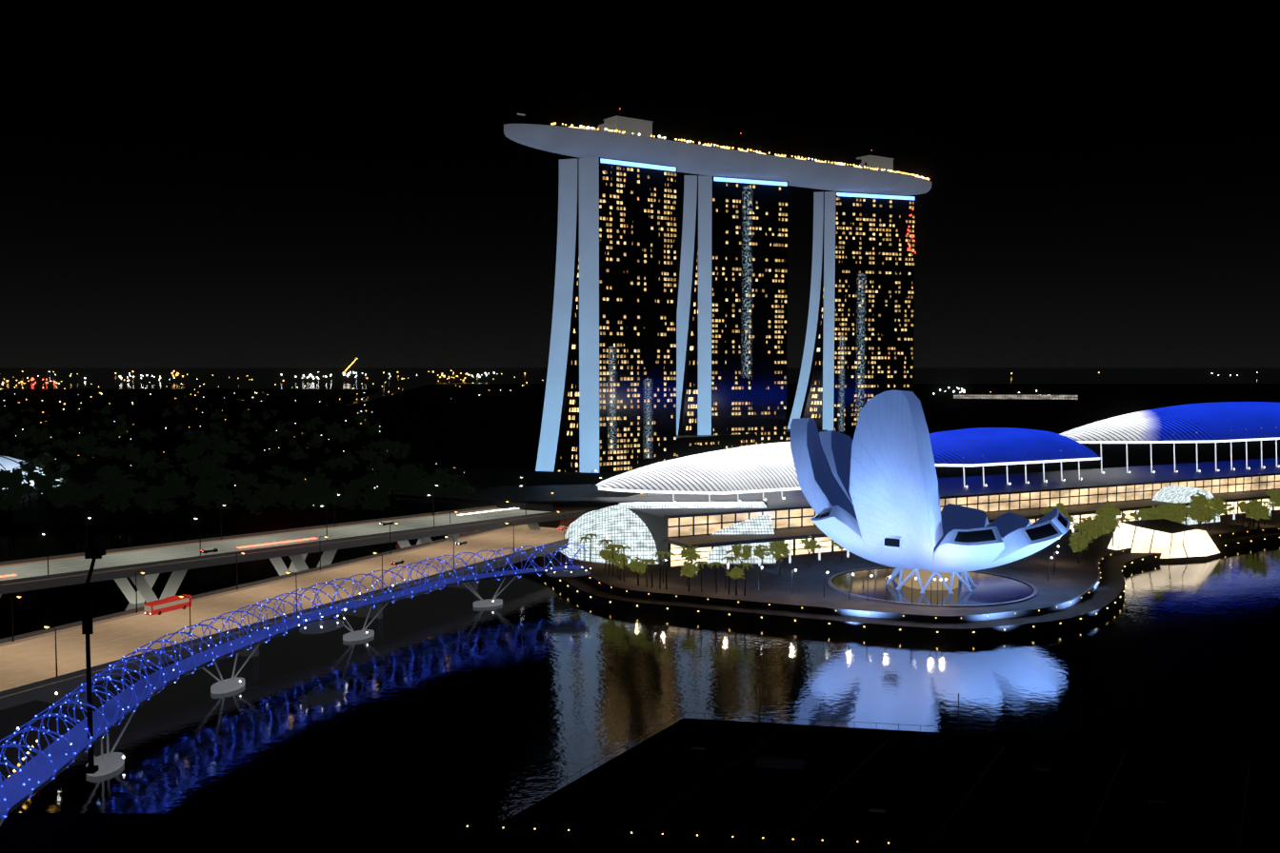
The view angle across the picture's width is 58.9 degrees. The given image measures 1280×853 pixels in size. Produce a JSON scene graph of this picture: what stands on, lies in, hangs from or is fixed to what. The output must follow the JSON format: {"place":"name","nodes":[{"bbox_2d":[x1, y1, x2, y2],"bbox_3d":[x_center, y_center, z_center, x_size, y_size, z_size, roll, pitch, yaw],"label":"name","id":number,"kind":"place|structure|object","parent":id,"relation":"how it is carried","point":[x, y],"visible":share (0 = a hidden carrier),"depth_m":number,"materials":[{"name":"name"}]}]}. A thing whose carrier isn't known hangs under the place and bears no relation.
{"place":"outdoors","nodes":[
{"label":"outdoors","id":0,"kind":"place"},
{"bbox_2d":[0,388,395,524],"bbox_3d":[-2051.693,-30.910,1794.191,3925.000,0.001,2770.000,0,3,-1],"label":"park ground","id":1,"kind":"structure","parent":0,"point":[144,411],"depth_m":1094.41,"materials":[{"name":"green plant"}]},
{"bbox_2d":[0,454,67,489],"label":"conservatory dome","id":2,"kind":"structure","parent":1,"relation":"on","point":[9,463],"depth_m":607.48,"materials":[{"name":"grey glass"}]},
{"bbox_2d":[0,403,476,530],"bbox_3d":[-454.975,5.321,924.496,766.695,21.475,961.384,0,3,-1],"label":"park trees","id":3,"kind":"object","parent":1,"relation":"on","point":[116,487],"visible":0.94,"depth_m":521.92,"materials":[{"name":"green plant"}]},
{"bbox_2d":[0,367,1279,825],"bbox_3d":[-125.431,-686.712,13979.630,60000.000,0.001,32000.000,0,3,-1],"label":"water","id":4,"kind":"structure","parent":0,"point":[450,705],"depth_m":246.58,"materials":[{"name":"black liquid"}]},
{"bbox_2d":[80,547,106,774],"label":"floodlight mast","id":5,"kind":"object","parent":4,"relation":"on","point":[93,553],"visible":1,"depth_m":181.13,"materials":[{"name":"black metal"}]},
{"bbox_2d":[0,542,590,826],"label":"pedestrian bridge","id":6,"kind":"structure","parent":4,"relation":"on","point":[42,769],"depth_m":224.94,"materials":[{"name":"blue metal"}]},
{"bbox_2d":[8,740,38,777],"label":"lights","id":7,"kind":"object","parent":6,"relation":"on","point":[23,759],"visible":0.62,"depth_m":185.66},
{"bbox_2d":[0,546,591,818],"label":"lights","id":8,"kind":"object","parent":6,"relation":"attached to","point":[123,757],"visible":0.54,"depth_m":224.64},
{"bbox_2d":[0,492,647,710],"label":"road bridge","id":9,"kind":"structure","parent":4,"relation":"on","point":[47,664],"depth_m":274.09,"materials":[{"name":"grey concrete"}]},
{"bbox_2d":[143,594,191,616],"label":"bus","id":10,"kind":"object","parent":9,"relation":"on","point":[166,605],"visible":0.96,"depth_m":276.69,"materials":[{"name":"red metal"}]},
{"bbox_2d":[200,520,567,565],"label":"cars","id":11,"kind":"object","parent":9,"relation":"on","point":[396,562],"visible":0.85,"depth_m":362.81,"materials":[{"name":"grey"}]},
{"bbox_2d":[0,469,668,603],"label":"highway bridge","id":12,"kind":"structure","parent":4,"relation":"on","point":[119,567],"depth_m":340.24,"materials":[{"name":"grey concrete"}]},
{"bbox_2d":[0,507,519,578],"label":"light trails","id":13,"kind":"object","parent":12,"relation":"on","point":[314,538],"visible":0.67,"depth_m":347.10,"materials":[{"name":"red"}]},
{"bbox_2d":[0,358,1238,488],"bbox_3d":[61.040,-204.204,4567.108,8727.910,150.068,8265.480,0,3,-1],"label":"city lights","id":14,"kind":"object","parent":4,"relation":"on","point":[344,373],"visible":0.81,"depth_m":4539.59},
{"bbox_2d":[483,683,1279,847],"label":"floating platform","id":15,"kind":"structure","parent":4,"relation":"on","point":[711,777],"depth_m":179.76,"materials":[{"name":"concrete"}]},
{"bbox_2d":[0,813,1279,852],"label":"shore ground","id":16,"kind":"structure","parent":0,"point":[171,833],"depth_m":156.36,"materials":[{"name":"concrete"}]},
{"bbox_2d":[16,585,889,848],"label":"lights","id":17,"kind":"object","parent":16,"relation":"on","point":[631,833],"visible":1,"depth_m":156.25,"materials":[{"name":"grey metal"}]},
{"bbox_2d":[517,108,930,180],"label":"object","id":18,"kind":"structure","parent":0,"point":[616,124],"depth_m":728.27,"materials":[{"name":"grey"}]},
{"bbox_2d":[312,383,1279,640],"bbox_3d":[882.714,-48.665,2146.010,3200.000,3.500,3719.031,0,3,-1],"label":"quay ground","id":19,"kind":"structure","parent":0,"point":[482,435],"depth_m":781.42,"materials":[{"name":"grey concrete"}]},
{"bbox_2d":[391,483,640,534],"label":"block","id":20,"kind":"structure","parent":19,"relation":"on","point":[536,498],"depth_m":447.47,"materials":[{"name":"grey"}]},
{"bbox_2d":[535,157,677,473],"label":"tower","id":21,"kind":"structure","parent":19,"relation":"on","point":[610,404],"depth_m":694.49,"materials":[{"name":"black glass"}]},
{"bbox_2d":[552,496,776,564],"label":"glass facade","id":22,"kind":"structure","parent":19,"relation":"on","point":[615,520],"depth_m":384.21,"materials":[{"name":"white glass"}]},
{"bbox_2d":[676,175,788,444],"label":"tower","id":23,"kind":"structure","parent":19,"relation":"on","point":[731,329],"depth_m":757.59,"materials":[{"name":"black glass"}]},
{"bbox_2d":[503,123,931,195],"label":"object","id":24,"kind":"structure","parent":23,"relation":"on","point":[681,156],"depth_m":724.43,"materials":[{"name":"grey metal"}]},
{"bbox_2d":[676,427,827,459],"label":"hotel podium","id":25,"kind":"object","parent":19,"relation":"on","point":[690,445],"visible":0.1,"depth_m":743.89,"materials":[{"name":"black glass"}]},
{"bbox_2d":[787,191,916,439],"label":"tower","id":26,"kind":"structure","parent":19,"relation":"on","point":[858,352],"depth_m":824.95,"materials":[{"name":"black glass"}]},
{"bbox_2d":[560,526,1279,629],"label":"promenade","id":27,"kind":"structure","parent":19,"relation":"on","point":[1110,586],"depth_m":307.28,"materials":[{"name":"concrete"}]},
{"bbox_2d":[560,535,1279,633],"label":"promenade lights","id":28,"kind":"object","parent":27,"relation":"on","point":[935,617],"visible":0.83,"depth_m":309.41},
{"bbox_2d":[603,504,1263,605],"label":"plaza lamps","id":29,"kind":"object","parent":27,"relation":"on","point":[852,574],"visible":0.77,"depth_m":319.15,"materials":[{"name":"grey metal"}]},
{"bbox_2d":[578,489,1279,596],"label":"trees","id":30,"kind":"object","parent":19,"relation":"on","point":[1200,510],"visible":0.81,"depth_m":382.33,"materials":[{"name":"green plant"}]},
{"bbox_2d":[790,390,1070,573],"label":"lotus-shaped museum","id":31,"kind":"structure","parent":19,"relation":"on","point":[870,490],"depth_m":308.84,"materials":[{"name":"grey"}]},
{"bbox_2d":[827,566,1037,607],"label":"pond","id":32,"kind":"structure","parent":19,"relation":"on","point":[974,589],"depth_m":328.81,"materials":[{"name":"blue liquid"}]},
{"bbox_2d":[589,458,1279,569],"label":"shoppes","id":33,"kind":"structure","parent":19,"relation":"on","point":[793,513],"depth_m":450.42,"materials":[{"name":"grey"}]},
{"bbox_2d":[596,401,1279,501],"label":"shoppes roofs","id":34,"kind":"structure","parent":19,"relation":"on","point":[764,468],"depth_m":479.60,"materials":[{"name":"white metal"}]},
{"bbox_2d":[949,393,1078,399],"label":"terminal","id":35,"kind":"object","parent":19,"relation":"on","point":[1045,396],"visible":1,"depth_m":2170.46,"materials":[{"name":"grey glass"}]},
{"bbox_2d":[1103,519,1220,561],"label":"crystal pavilion","id":36,"kind":"structure","parent":19,"relation":"on","point":[1170,541],"depth_m":398.41,"materials":[{"name":"white glass"}]}
]}

